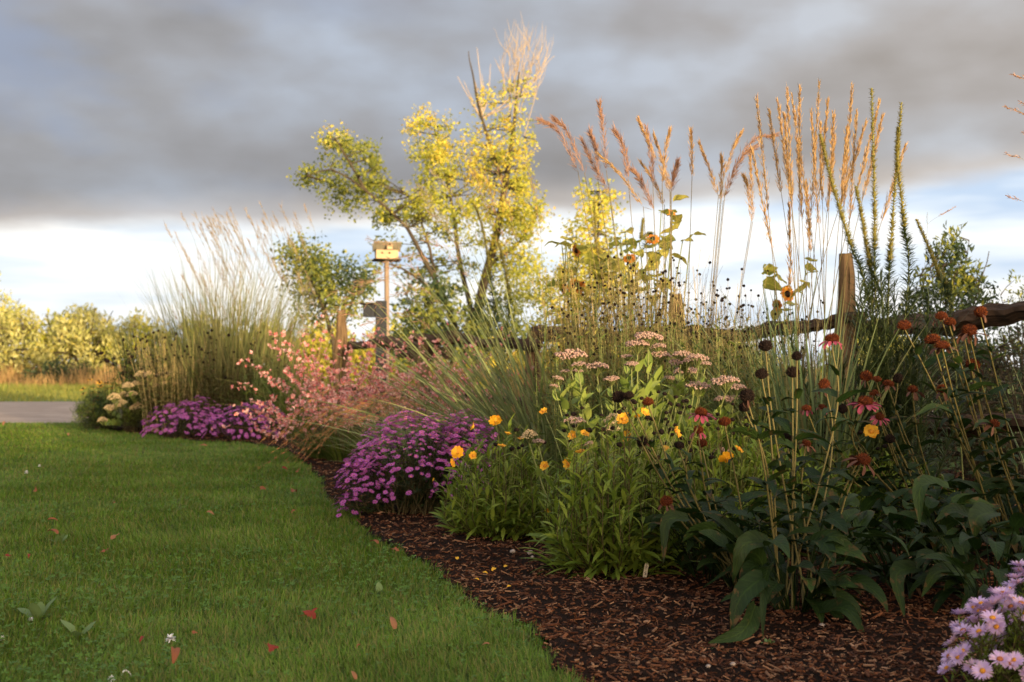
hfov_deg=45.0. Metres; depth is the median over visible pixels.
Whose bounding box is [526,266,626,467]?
leafy stalks
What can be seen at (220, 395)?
sneezeweed
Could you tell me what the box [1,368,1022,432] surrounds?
ground
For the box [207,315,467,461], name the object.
gaura
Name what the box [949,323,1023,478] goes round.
brush
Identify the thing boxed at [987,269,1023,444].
shrub
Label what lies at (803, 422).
feather reed grass
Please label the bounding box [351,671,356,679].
fallen leaf
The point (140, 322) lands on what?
shrub
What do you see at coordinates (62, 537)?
weed
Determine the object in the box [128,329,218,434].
sneezeweed
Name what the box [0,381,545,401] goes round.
field grass
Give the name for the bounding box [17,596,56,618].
weed
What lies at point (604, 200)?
tree
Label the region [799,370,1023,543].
coneflower
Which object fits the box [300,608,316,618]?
fallen leaf
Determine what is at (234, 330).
maiden grass
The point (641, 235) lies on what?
blazing star
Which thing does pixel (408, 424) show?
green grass
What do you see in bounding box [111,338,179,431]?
sneezeweed
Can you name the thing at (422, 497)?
aster
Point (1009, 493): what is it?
coneflower
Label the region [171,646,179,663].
fallen leaf
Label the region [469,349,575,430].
weeds
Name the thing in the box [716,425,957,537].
coreopsis
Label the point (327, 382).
weeds
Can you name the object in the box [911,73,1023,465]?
airy grass
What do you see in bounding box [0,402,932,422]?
road
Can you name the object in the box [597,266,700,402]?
leafy stalks
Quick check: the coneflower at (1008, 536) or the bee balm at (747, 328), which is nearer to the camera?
the coneflower at (1008, 536)
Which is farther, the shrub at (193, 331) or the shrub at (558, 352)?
the shrub at (193, 331)
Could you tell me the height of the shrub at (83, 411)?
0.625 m
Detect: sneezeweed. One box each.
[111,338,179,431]
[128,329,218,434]
[186,329,286,432]
[242,341,310,435]
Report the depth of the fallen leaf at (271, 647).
3.27 m
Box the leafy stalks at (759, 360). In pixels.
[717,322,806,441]
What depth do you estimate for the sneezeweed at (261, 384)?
13.89 m
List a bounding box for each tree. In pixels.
[269,227,383,403]
[286,16,561,377]
[371,270,535,382]
[530,178,642,344]
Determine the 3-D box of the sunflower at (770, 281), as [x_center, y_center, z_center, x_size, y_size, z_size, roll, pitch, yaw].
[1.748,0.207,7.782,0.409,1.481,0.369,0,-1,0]
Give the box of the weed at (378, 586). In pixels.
[367,582,391,594]
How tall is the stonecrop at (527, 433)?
0.594 m
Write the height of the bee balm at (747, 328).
1.228 m
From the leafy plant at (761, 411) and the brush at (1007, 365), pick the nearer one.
the leafy plant at (761, 411)
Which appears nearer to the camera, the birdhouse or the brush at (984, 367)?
the brush at (984, 367)
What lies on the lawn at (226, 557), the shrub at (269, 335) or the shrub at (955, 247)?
the shrub at (955, 247)
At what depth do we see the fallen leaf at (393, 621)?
3.58 m
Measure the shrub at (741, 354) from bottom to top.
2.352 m
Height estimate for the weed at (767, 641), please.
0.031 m
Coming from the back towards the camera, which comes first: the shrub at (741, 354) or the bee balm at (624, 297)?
the shrub at (741, 354)
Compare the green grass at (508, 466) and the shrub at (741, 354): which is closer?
the green grass at (508, 466)
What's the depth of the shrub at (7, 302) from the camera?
57.99 m
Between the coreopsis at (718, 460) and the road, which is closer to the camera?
the coreopsis at (718, 460)
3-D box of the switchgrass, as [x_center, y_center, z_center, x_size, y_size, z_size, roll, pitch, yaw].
[0.118,-0.085,7.339,2.817,2.049,2.776,-1,-1,32]
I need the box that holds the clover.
[0,435,575,681]
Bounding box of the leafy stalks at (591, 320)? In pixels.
[553,256,667,477]
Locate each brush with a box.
[890,341,974,473]
[909,336,1022,479]
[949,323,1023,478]
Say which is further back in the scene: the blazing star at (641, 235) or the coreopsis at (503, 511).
the blazing star at (641, 235)
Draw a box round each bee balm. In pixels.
[534,275,651,472]
[568,253,680,432]
[602,255,730,433]
[652,249,773,483]
[692,284,815,483]
[729,295,827,413]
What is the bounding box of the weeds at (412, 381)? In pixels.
[365,356,520,427]
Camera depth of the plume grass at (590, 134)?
6.74 m
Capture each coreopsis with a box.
[429,412,566,541]
[523,390,699,579]
[611,399,878,556]
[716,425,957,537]
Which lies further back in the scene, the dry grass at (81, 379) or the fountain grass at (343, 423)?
the dry grass at (81, 379)
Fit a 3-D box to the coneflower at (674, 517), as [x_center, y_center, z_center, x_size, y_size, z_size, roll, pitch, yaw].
[0.731,0.523,4.335,0.744,0.706,0.715,0,-1,-16]
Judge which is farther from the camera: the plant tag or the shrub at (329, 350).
the shrub at (329, 350)
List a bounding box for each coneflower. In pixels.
[611,390,854,588]
[624,485,787,579]
[682,332,908,643]
[765,467,940,562]
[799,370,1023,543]
[811,483,1009,598]
[882,504,1023,614]
[890,306,1023,616]
[967,464,1023,530]
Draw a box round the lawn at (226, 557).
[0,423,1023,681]
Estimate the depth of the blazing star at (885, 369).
5.68 m
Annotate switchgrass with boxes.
[264,151,774,491]
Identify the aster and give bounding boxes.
[140,396,230,439]
[195,401,288,439]
[332,408,497,516]
[937,559,1023,681]
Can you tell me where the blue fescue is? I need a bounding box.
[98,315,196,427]
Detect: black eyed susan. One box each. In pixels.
[80,379,118,428]
[99,350,143,430]
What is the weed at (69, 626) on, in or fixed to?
on the lawn at (226, 557)
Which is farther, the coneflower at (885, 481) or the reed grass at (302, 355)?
the reed grass at (302, 355)
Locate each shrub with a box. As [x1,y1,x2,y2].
[0,271,35,367]
[0,299,61,379]
[9,303,109,379]
[26,302,137,377]
[66,385,120,430]
[87,307,181,374]
[153,311,239,363]
[225,317,291,354]
[283,321,373,382]
[349,317,443,385]
[442,330,541,387]
[541,326,618,377]
[663,336,778,384]
[810,335,907,380]
[890,220,1020,453]
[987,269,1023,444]
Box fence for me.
[333,253,1023,461]
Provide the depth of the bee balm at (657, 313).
6.54 m
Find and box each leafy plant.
[527,328,645,516]
[571,306,698,497]
[621,323,757,487]
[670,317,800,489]
[722,364,835,495]
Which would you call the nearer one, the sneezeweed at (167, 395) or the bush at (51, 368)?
the sneezeweed at (167, 395)
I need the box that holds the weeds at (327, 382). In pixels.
[288,363,395,417]
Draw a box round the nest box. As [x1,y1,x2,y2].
[359,301,386,427]
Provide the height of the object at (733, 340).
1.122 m
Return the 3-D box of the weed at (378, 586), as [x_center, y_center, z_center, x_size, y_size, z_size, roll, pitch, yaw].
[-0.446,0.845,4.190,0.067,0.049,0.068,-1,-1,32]
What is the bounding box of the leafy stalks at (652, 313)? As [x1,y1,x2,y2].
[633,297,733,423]
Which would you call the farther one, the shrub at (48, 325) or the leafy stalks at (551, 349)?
the shrub at (48, 325)
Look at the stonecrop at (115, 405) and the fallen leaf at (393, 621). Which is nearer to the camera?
the fallen leaf at (393, 621)
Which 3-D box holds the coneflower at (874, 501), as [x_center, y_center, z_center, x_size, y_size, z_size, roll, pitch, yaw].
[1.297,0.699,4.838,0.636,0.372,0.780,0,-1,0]
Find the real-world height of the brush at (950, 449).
1.003 m
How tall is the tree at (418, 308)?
2.813 m
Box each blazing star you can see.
[474,199,653,416]
[777,87,970,516]
[914,219,967,479]
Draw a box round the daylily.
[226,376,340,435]
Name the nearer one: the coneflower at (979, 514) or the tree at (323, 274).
the coneflower at (979, 514)
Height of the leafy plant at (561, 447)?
0.976 m
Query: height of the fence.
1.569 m
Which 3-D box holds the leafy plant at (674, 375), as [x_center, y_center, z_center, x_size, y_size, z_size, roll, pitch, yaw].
[0.889,0.412,6.090,0.717,0.997,0.556,0,-1,0]
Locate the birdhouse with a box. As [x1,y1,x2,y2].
[372,241,401,412]
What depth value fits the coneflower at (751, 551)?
3.77 m
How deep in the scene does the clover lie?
4.01 m
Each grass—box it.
[0,361,821,386]
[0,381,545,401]
[122,202,343,430]
[244,305,334,418]
[258,382,515,486]
[312,381,559,476]
[384,421,567,500]
[525,95,819,451]
[639,77,991,498]
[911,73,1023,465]
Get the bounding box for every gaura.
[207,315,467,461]
[211,360,385,458]
[278,305,536,463]
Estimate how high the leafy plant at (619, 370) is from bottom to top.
1.099 m
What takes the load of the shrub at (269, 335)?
on the ground at (1008, 391)
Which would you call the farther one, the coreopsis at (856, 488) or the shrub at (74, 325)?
the shrub at (74, 325)
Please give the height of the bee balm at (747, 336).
1.203 m
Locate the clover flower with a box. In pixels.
[166,633,175,644]
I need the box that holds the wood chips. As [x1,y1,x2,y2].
[123,429,1023,681]
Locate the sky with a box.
[0,0,1023,366]
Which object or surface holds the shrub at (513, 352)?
on the ground at (1008, 391)
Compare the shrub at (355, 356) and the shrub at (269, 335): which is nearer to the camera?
the shrub at (355, 356)
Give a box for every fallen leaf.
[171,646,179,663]
[265,643,278,653]
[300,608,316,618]
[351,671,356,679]
[390,617,396,628]
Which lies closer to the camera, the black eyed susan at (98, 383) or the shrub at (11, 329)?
the black eyed susan at (98, 383)
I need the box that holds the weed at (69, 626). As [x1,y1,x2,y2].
[60,619,95,638]
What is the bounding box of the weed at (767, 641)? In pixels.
[760,638,774,644]
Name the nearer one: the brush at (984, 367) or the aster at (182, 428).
the brush at (984, 367)
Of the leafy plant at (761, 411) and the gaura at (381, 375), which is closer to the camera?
the leafy plant at (761, 411)
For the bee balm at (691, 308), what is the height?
1.388 m
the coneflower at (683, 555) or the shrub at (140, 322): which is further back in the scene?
the shrub at (140, 322)
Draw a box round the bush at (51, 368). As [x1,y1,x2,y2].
[19,355,107,384]
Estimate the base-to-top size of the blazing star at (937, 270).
1.554 m
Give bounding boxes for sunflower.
[545,230,614,413]
[588,194,705,369]
[761,257,818,381]
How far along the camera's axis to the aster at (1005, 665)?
2.86 m
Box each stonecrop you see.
[97,359,200,427]
[520,413,728,517]
[550,331,746,519]
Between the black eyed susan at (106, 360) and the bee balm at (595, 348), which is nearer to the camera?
the bee balm at (595, 348)
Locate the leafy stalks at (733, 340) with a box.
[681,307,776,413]
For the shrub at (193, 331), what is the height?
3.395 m
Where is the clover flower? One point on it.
(170, 637)
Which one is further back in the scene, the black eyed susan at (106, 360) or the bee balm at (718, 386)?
the black eyed susan at (106, 360)
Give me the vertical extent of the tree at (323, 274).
3.524 m
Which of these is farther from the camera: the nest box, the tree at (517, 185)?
the tree at (517, 185)
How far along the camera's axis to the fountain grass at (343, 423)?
7.39 m
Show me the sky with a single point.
(119, 119)
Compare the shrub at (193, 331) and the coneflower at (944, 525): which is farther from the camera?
the shrub at (193, 331)
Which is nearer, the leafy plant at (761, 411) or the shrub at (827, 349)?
the leafy plant at (761, 411)
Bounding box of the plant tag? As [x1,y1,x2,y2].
[643,563,648,576]
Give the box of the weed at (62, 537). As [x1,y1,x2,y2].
[49,533,67,542]

